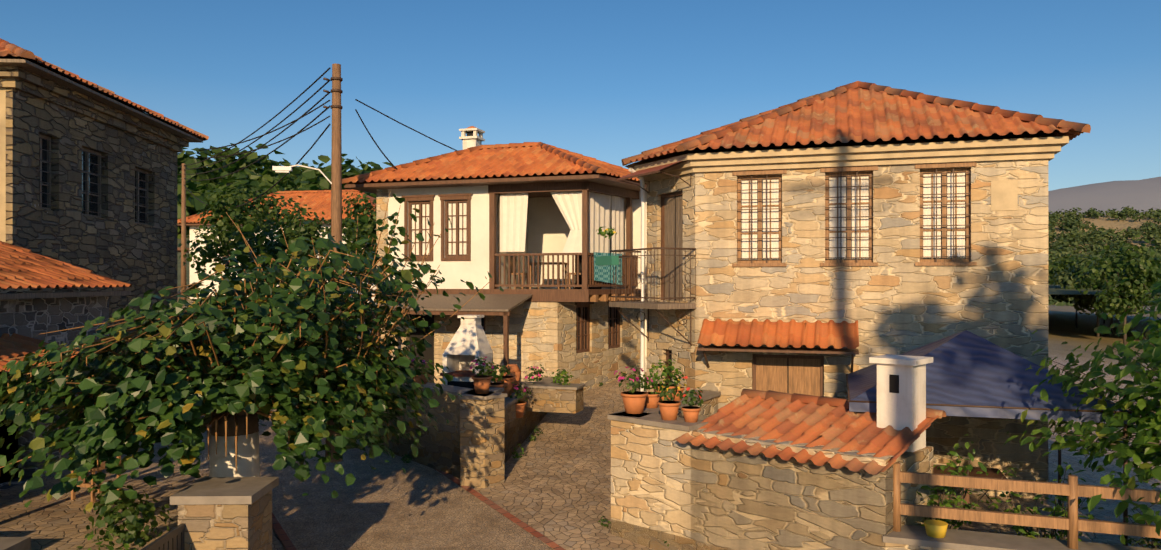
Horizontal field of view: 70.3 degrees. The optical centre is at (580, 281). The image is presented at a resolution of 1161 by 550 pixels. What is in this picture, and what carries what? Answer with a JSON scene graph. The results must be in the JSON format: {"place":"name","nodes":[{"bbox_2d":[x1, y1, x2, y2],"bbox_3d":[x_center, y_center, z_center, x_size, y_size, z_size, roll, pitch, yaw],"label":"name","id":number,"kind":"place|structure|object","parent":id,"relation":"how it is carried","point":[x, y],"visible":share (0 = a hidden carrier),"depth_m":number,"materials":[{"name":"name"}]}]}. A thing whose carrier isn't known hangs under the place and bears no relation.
{"place":"outdoors","nodes":[
{"label":"outdoors","id":0,"kind":"place"},
{"bbox_2d":[177,189,375,223],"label":"house roof","id":1,"kind":"structure","parent":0,"point":[318,202],"depth_m":44.30,"materials":[{"name":"orange tile"}]},
{"bbox_2d":[0,0,1160,190],"label":"sky","id":2,"kind":"structure","parent":0,"point":[609,81],"materials":[{"name":"blue"}]},
{"bbox_2d":[116,286,1160,549],"bbox_3d":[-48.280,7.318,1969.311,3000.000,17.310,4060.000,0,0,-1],"label":"ground","id":3,"kind":"structure","parent":0,"point":[556,486],"depth_m":15.89,"materials":[{"name":"beige stone"}]},
{"bbox_2d":[0,241,131,490],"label":"annex","id":4,"kind":"object","parent":3,"relation":"on","point":[39,294],"visible":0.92,"depth_m":13.17,"materials":[{"name":"orange stone"}]},
{"bbox_2d":[0,59,202,375],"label":"old house","id":5,"kind":"structure","parent":3,"relation":"on","point":[88,178],"depth_m":17.95,"materials":[{"name":"beige stone"}]},
{"bbox_2d":[0,38,208,140],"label":"roof","id":6,"kind":"structure","parent":5,"relation":"on","point":[8,50],"depth_m":19.26,"materials":[{"name":"orange tile"}]},
{"bbox_2d":[0,456,278,549],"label":"stone wall","id":7,"kind":"structure","parent":3,"relation":"on","point":[206,512],"depth_m":9.72,"materials":[{"name":"beige stone"}]},
{"bbox_2d":[76,480,174,549],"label":"patio bushes","id":8,"kind":"object","parent":7,"relation":"on","point":[133,524],"visible":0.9,"depth_m":9.31,"materials":[{"name":"green plant"}]},
{"bbox_2d":[0,233,461,514],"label":"mulberry tree","id":9,"kind":"object","parent":3,"relation":"on","point":[179,376],"visible":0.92,"depth_m":9.56,"materials":[{"name":"green plant"}]},
{"bbox_2d":[209,189,503,462],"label":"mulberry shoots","id":10,"kind":"object","parent":9,"relation":"attached to","point":[374,327],"visible":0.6,"depth_m":10.81,"materials":[{"name":"green plant"}]},
{"bbox_2d":[201,184,263,212],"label":"tree","id":11,"kind":"object","parent":3,"relation":"on","point":[248,195],"visible":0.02,"depth_m":48.44,"materials":[{"name":"green plant"}]},
{"bbox_2d":[178,181,302,288],"bbox_3d":[-13.063,-0.996,32.352,5.150,5.548,5.002,0,0,26],"label":"tree","id":12,"kind":"object","parent":3,"relation":"on","point":[239,216],"visible":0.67,"depth_m":31.72,"materials":[{"name":"green plant"}]},
{"bbox_2d":[177,221,376,308],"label":"house","id":13,"kind":"structure","parent":3,"relation":"on","point":[194,277],"depth_m":43.51,"materials":[{"name":"white paint"}]},
{"bbox_2d":[224,200,361,300],"bbox_3d":[-9.136,-0.126,26.484,4.279,5.008,4.272,0,0,-1],"label":"tree","id":14,"kind":"object","parent":3,"relation":"on","point":[294,231],"visible":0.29,"depth_m":25.89,"materials":[{"name":"green plant"}]},
{"bbox_2d":[177,63,457,312],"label":"utility poles","id":15,"kind":"object","parent":3,"relation":"on","point":[335,182],"visible":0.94,"depth_m":20.77,"materials":[{"name":"brown wood"}]},
{"bbox_2d":[342,191,375,268],"bbox_3d":[-7.234,-0.902,30.724,4.079,5.760,4.447,0,0,-31],"label":"tree","id":16,"kind":"object","parent":3,"relation":"on","point":[368,210],"visible":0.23,"depth_m":29.88,"materials":[{"name":"green plant"}]},
{"bbox_2d":[199,329,564,549],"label":"paved road","id":17,"kind":"structure","parent":3,"relation":"on","point":[391,505],"depth_m":13.30,"materials":[{"name":"beige stone"}]},
{"bbox_2d":[326,315,585,487],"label":"yard terrace","id":18,"kind":"structure","parent":3,"relation":"on","point":[482,434],"depth_m":15.77,"materials":[{"name":"beige stone"}]},
{"bbox_2d":[391,355,573,401],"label":"potted plants","id":19,"kind":"object","parent":18,"relation":"on","point":[504,369],"visible":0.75,"depth_m":16.80,"materials":[{"name":"green plant"}]},
{"bbox_2d":[344,126,646,391],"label":"white house","id":20,"kind":"structure","parent":3,"relation":"on","point":[534,247],"depth_m":21.95,"materials":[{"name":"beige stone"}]},
{"bbox_2d":[342,142,646,184],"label":"roof","id":21,"kind":"structure","parent":20,"relation":"on","point":[525,159],"depth_m":22.49,"materials":[{"name":"orange tile"}]},
{"bbox_2d":[596,226,616,238],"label":"balcony flowers","id":22,"kind":"object","parent":20,"relation":"hanging from","point":[605,232],"visible":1,"depth_m":16.16,"materials":[{"name":"green plant"}]},
{"bbox_2d":[401,368,668,546],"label":"wall weeds","id":23,"kind":"object","parent":3,"relation":"on","point":[407,459],"depth_m":16.13,"materials":[{"name":"green plant"}]},
{"bbox_2d":[595,136,1068,499],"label":"stone house","id":24,"kind":"structure","parent":3,"relation":"on","point":[822,271],"depth_m":14.43,"materials":[{"name":"stone"}]},
{"bbox_2d":[621,81,1090,168],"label":"roof","id":25,"kind":"structure","parent":24,"relation":"on","point":[858,113],"depth_m":15.09,"materials":[{"name":"tile"}]},
{"bbox_2d":[607,354,1160,549],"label":"wall","id":26,"kind":"structure","parent":3,"relation":"on","point":[749,469],"depth_m":10.66,"materials":[{"name":"beige stone"}]},
{"bbox_2d":[614,359,703,406],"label":"wall plants","id":27,"kind":"object","parent":26,"relation":"on","point":[634,383],"depth_m":12.59,"materials":[{"name":"green plant"}]},
{"bbox_2d":[916,434,1017,529],"bbox_3d":[4.444,2.763,10.614,1.368,1.630,1.835,0,0,-32],"label":"shrub","id":28,"kind":"object","parent":3,"relation":"on","point":[946,502],"visible":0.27,"depth_m":10.19,"materials":[{"name":"green plant"}]},
{"bbox_2d":[846,330,1134,545],"bbox_3d":[5.750,2.153,12.298,3.382,2.850,3.382,0,0,17],"label":"gazebo","id":29,"kind":"object","parent":3,"relation":"on","point":[969,374],"visible":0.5,"depth_m":11.18,"materials":[{"name":"blue fabric"}]},
{"bbox_2d":[965,449,1093,540],"bbox_3d":[5.484,2.833,9.900,1.477,1.490,1.386,0,0,18],"label":"shrub","id":30,"kind":"object","parent":3,"relation":"on","point":[1056,511],"visible":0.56,"depth_m":9.75,"materials":[{"name":"green plant"}]},
{"bbox_2d":[1048,254,1090,327],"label":"tree","id":31,"kind":"object","parent":3,"relation":"on","point":[1062,266],"visible":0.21,"depth_m":96.30,"materials":[{"name":"green plant"}]},
{"bbox_2d":[1004,278,1160,544],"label":"tree","id":32,"kind":"object","parent":3,"relation":"on","point":[1144,447],"visible":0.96,"depth_m":9.76,"materials":[{"name":"green plant"}]},
{"bbox_2d":[1048,252,1145,336],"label":"tree","id":33,"kind":"object","parent":3,"relation":"on","point":[1084,301],"visible":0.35,"depth_m":70.93,"materials":[{"name":"green plant"}]},
{"bbox_2d":[1048,206,1160,305],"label":"olive trees","id":34,"kind":"object","parent":3,"relation":"on","point":[1073,238],"visible":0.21,"depth_m":370.31,"materials":[{"name":"green plant"}]},
{"bbox_2d":[1048,215,1160,297],"bbox_3d":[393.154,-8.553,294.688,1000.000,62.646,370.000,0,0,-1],"label":"trees","id":35,"kind":"object","parent":3,"relation":"on","point":[1111,223],"depth_m":405.47,"materials":[{"name":"green plant"}]},
{"bbox_2d":[1072,235,1160,344],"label":"tree","id":36,"kind":"object","parent":3,"relation":"on","point":[1146,270],"visible":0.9,"depth_m":57.99,"materials":[{"name":"green plant"}]},
{"bbox_2d":[1081,502,1160,548],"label":"shrub","id":37,"kind":"object","parent":3,"relation":"on","point":[1148,542],"visible":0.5,"depth_m":9.42,"materials":[{"name":"green plant"}]},
{"bbox_2d":[1088,249,1159,334],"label":"tree","id":38,"kind":"object","parent":3,"relation":"on","point":[1099,255],"visible":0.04,"depth_m":81.75,"materials":[{"name":"green plant"}]},
{"bbox_2d":[177,183,1159,293],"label":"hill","id":39,"kind":"structure","parent":0,"point":[1052,289],"depth_m":67.59,"materials":[{"name":"green plant"}]},
{"bbox_2d":[177,143,391,238],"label":"hill trees","id":40,"kind":"object","parent":39,"relation":"on","point":[257,175],"visible":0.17,"depth_m":102.48,"materials":[{"name":"green plant"}]},
{"bbox_2d":[1048,177,1160,214],"bbox_3d":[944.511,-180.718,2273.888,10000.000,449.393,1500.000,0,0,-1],"label":"mountain","id":41,"kind":"structure","parent":0,"point":[1143,194],"depth_m":2449.85,"materials":[{"name":"beige stone"}]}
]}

